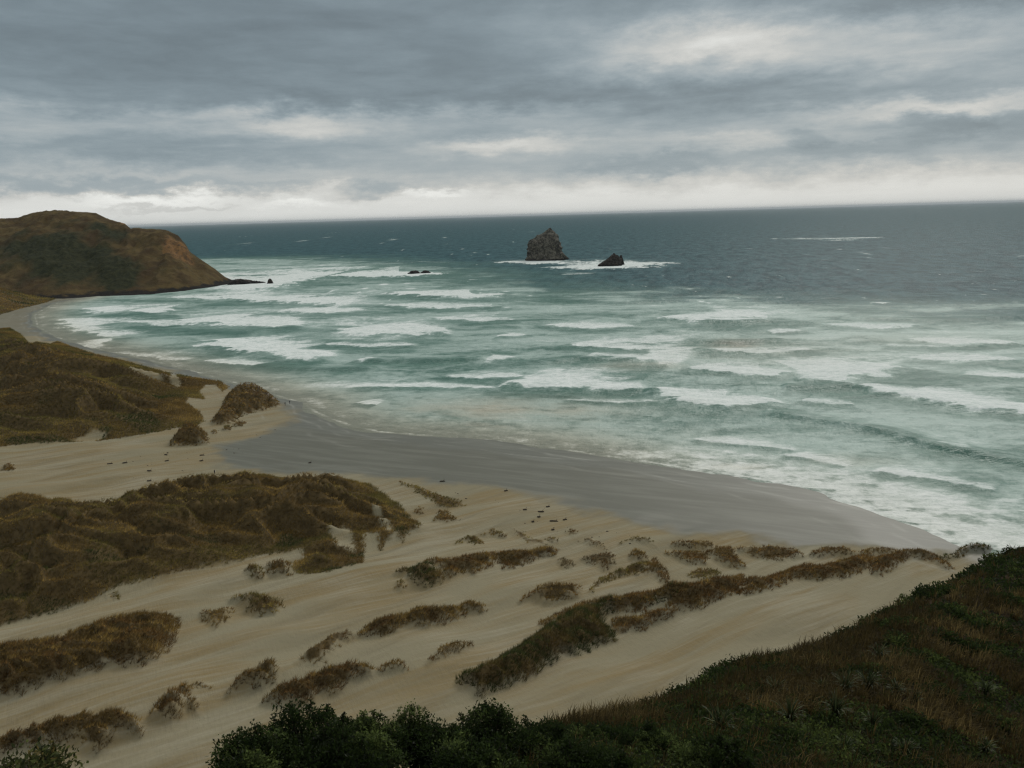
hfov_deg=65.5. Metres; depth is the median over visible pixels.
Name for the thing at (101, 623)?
grass mound
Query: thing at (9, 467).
grass clump
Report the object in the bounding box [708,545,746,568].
grass clump
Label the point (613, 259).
sea stack
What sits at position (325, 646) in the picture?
grass clump
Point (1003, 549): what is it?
hillside bush
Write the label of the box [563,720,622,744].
coastal shrub
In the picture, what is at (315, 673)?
grass mound
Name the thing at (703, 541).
grass clump
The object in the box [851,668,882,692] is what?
flax bush
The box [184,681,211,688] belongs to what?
grass clump
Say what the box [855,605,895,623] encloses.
hillside bush
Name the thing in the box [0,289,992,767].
ground
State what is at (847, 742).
flax bush
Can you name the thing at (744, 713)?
hillside bush
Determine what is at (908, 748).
flax bush
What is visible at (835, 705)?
flax bush
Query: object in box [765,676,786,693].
flax bush
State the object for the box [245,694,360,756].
coastal shrub
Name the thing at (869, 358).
sea
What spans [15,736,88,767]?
coastal shrub
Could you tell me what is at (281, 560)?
grass clump
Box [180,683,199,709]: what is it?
grass clump
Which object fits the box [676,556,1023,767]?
hillside
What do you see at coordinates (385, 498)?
dune grass
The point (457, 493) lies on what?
beach wrack
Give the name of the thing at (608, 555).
grass clump
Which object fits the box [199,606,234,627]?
grass clump
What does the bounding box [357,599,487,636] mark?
grass mound
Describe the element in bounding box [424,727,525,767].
coastal shrub
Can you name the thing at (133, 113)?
sky
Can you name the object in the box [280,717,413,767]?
coastal shrub
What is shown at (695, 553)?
grass clump
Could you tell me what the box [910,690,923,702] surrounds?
flax bush
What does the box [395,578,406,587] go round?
grass clump
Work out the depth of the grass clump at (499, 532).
211.95 m
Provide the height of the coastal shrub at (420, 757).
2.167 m
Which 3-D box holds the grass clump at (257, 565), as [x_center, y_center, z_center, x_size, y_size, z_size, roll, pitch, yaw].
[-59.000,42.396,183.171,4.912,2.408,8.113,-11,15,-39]
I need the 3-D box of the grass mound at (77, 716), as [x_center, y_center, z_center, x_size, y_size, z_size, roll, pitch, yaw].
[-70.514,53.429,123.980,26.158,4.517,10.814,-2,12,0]
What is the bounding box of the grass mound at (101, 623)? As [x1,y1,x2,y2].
[0,608,181,695]
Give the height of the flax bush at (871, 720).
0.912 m
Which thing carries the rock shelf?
in the sea
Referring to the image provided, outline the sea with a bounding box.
[31,202,1023,553]
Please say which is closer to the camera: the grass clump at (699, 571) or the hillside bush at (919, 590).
the hillside bush at (919, 590)
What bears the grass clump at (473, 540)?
on the ground at (498, 485)
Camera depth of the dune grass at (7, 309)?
918.10 m
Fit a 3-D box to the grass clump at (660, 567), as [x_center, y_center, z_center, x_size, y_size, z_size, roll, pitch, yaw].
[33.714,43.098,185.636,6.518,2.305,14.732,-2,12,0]
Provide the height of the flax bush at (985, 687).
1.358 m
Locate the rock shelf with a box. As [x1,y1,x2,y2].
[227,279,253,284]
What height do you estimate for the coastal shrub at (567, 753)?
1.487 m
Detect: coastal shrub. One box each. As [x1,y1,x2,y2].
[0,739,65,767]
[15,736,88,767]
[206,719,311,767]
[212,743,284,767]
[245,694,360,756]
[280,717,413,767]
[349,709,417,767]
[392,698,438,765]
[397,717,475,767]
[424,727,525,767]
[455,697,528,761]
[512,714,572,758]
[531,732,642,767]
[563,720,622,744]
[609,720,694,760]
[666,730,758,767]
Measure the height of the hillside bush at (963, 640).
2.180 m
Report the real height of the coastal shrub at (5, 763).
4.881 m
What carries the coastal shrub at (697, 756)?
on the hillside
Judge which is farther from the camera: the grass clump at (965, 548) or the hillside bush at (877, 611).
the grass clump at (965, 548)
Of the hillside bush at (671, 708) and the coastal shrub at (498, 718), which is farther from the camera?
the hillside bush at (671, 708)
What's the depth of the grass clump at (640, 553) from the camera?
192.35 m
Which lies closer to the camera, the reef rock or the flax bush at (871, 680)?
the flax bush at (871, 680)
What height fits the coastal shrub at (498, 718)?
2.594 m
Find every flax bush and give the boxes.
[700,701,738,730]
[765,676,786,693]
[777,695,806,721]
[812,677,830,688]
[818,688,852,715]
[831,668,862,695]
[837,735,855,752]
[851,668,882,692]
[861,710,883,726]
[867,643,889,658]
[884,676,906,694]
[891,736,920,756]
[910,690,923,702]
[976,678,997,695]
[978,734,998,753]
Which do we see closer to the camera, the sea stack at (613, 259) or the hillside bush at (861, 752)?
the hillside bush at (861, 752)
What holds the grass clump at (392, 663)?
on the ground at (498, 485)
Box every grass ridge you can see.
[603,571,745,632]
[736,551,873,594]
[866,547,949,575]
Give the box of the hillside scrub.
[502,547,1023,767]
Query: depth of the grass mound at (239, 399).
372.34 m
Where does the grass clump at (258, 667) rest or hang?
on the ground at (498, 485)
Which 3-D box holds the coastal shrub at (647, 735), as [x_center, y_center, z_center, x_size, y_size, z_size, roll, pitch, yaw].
[5.257,13.723,30.225,4.017,1.468,3.560,-2,12,0]
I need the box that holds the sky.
[0,0,1023,226]
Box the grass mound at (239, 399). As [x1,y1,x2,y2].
[210,381,280,423]
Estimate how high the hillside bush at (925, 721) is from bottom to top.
2.076 m
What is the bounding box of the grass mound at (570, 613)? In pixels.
[455,594,618,698]
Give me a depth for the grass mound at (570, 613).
150.45 m
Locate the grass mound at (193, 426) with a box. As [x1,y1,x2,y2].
[169,421,209,445]
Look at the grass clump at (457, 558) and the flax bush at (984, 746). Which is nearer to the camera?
the flax bush at (984, 746)
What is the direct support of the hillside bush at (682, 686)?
on the hillside
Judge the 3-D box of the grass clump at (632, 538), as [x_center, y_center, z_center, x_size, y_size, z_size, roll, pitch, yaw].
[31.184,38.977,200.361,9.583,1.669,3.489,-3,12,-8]
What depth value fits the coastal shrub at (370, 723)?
24.34 m
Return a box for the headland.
[0,210,232,298]
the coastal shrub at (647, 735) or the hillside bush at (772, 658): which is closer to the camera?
the coastal shrub at (647, 735)
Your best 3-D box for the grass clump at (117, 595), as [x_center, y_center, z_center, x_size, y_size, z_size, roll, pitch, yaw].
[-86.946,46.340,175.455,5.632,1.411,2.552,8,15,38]
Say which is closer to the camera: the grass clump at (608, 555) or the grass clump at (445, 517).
the grass clump at (608, 555)
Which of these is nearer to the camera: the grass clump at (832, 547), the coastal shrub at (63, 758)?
the coastal shrub at (63, 758)
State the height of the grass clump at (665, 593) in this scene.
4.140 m
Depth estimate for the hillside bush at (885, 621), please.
70.94 m
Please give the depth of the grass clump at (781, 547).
195.26 m
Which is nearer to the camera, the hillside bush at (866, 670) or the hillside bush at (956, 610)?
the hillside bush at (866, 670)
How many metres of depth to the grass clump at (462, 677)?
138.16 m
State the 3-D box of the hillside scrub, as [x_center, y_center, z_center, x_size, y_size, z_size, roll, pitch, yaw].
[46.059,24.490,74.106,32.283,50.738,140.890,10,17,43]
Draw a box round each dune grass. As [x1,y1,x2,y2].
[0,287,55,314]
[0,327,229,445]
[0,470,420,625]
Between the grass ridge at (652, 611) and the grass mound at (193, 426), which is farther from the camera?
the grass mound at (193, 426)
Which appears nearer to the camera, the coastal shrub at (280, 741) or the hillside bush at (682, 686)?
the coastal shrub at (280, 741)
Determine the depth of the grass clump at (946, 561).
190.10 m
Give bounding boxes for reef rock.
[407,270,419,273]
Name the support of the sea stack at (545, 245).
in the sea
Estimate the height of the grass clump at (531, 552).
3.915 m
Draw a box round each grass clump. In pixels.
[2,463,15,470]
[109,589,120,599]
[148,681,189,718]
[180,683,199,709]
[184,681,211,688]
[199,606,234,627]
[227,655,279,693]
[229,590,285,616]
[244,563,264,578]
[266,557,293,575]
[300,629,351,663]
[378,658,408,671]
[395,558,445,587]
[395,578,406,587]
[399,481,465,506]
[424,550,497,576]
[427,640,473,660]
[432,509,456,521]
[455,535,483,544]
[456,671,473,684]
[481,528,506,536]
[494,544,558,568]
[521,581,582,600]
[538,596,609,624]
[557,557,575,568]
[583,552,616,570]
[589,560,651,591]
[620,536,653,543]
[628,546,647,560]
[640,579,692,606]
[644,557,671,582]
[664,549,710,564]
[671,539,716,547]
[687,567,721,578]
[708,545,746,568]
[736,543,803,560]
[809,545,855,556]
[858,546,896,552]
[933,553,953,568]
[936,542,991,559]
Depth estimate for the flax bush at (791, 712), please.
39.76 m
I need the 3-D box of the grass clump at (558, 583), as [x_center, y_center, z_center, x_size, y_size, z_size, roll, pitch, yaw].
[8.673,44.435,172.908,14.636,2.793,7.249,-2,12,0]
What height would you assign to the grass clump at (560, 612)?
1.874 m
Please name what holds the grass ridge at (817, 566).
on the ground at (498, 485)
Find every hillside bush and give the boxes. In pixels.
[626,693,700,718]
[662,674,717,694]
[700,653,751,674]
[704,707,753,722]
[735,648,790,663]
[765,718,838,752]
[822,739,881,765]
[824,620,874,638]
[850,661,886,675]
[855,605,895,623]
[872,612,923,630]
[879,628,923,650]
[890,706,970,753]
[893,580,964,604]
[907,646,952,667]
[924,599,971,619]
[931,626,1004,658]
[951,613,1022,639]
[978,545,1021,563]
[985,590,1023,608]
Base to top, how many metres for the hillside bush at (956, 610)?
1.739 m
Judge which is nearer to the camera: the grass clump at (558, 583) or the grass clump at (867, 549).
the grass clump at (558, 583)
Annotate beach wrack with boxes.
[100,437,696,543]
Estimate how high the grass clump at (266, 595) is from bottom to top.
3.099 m
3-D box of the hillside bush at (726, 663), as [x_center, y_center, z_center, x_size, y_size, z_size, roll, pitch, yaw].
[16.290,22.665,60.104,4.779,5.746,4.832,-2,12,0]
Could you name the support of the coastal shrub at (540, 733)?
on the hillside
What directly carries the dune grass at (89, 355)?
on the ground at (498, 485)
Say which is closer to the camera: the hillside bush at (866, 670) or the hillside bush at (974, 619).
the hillside bush at (866, 670)
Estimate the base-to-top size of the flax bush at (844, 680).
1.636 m
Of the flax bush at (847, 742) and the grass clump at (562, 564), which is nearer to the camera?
the flax bush at (847, 742)
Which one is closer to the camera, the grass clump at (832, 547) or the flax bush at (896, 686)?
the flax bush at (896, 686)
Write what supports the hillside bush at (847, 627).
on the hillside
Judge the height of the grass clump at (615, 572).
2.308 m
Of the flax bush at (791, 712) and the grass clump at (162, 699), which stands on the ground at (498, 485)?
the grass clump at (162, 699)
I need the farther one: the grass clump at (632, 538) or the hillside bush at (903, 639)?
the grass clump at (632, 538)
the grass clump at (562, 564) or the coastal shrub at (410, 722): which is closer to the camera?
the coastal shrub at (410, 722)
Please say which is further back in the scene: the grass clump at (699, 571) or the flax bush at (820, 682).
the grass clump at (699, 571)
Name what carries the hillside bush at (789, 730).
on the hillside
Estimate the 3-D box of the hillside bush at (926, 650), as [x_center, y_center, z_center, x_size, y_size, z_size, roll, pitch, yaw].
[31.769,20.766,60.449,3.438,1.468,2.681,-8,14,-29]
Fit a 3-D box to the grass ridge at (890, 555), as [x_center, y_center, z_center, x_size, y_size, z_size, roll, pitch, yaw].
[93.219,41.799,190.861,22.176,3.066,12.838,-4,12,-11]
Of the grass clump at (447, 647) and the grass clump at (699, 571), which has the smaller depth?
the grass clump at (447, 647)
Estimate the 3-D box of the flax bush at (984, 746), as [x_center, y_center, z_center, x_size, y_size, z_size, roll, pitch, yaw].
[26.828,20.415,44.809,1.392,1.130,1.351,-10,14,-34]
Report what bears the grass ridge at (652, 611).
on the ground at (498, 485)
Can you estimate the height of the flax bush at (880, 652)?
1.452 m
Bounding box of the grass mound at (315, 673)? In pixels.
[262,656,376,704]
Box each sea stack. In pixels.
[525,228,568,260]
[598,253,621,266]
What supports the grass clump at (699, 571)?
on the ground at (498, 485)
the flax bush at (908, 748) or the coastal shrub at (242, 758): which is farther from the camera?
the flax bush at (908, 748)
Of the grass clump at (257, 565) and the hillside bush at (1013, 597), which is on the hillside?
the hillside bush at (1013, 597)
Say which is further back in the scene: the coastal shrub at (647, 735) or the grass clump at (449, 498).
the grass clump at (449, 498)
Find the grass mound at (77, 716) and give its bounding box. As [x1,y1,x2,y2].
[0,705,145,753]
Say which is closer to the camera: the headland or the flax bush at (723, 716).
the flax bush at (723, 716)
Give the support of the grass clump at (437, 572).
on the ground at (498, 485)

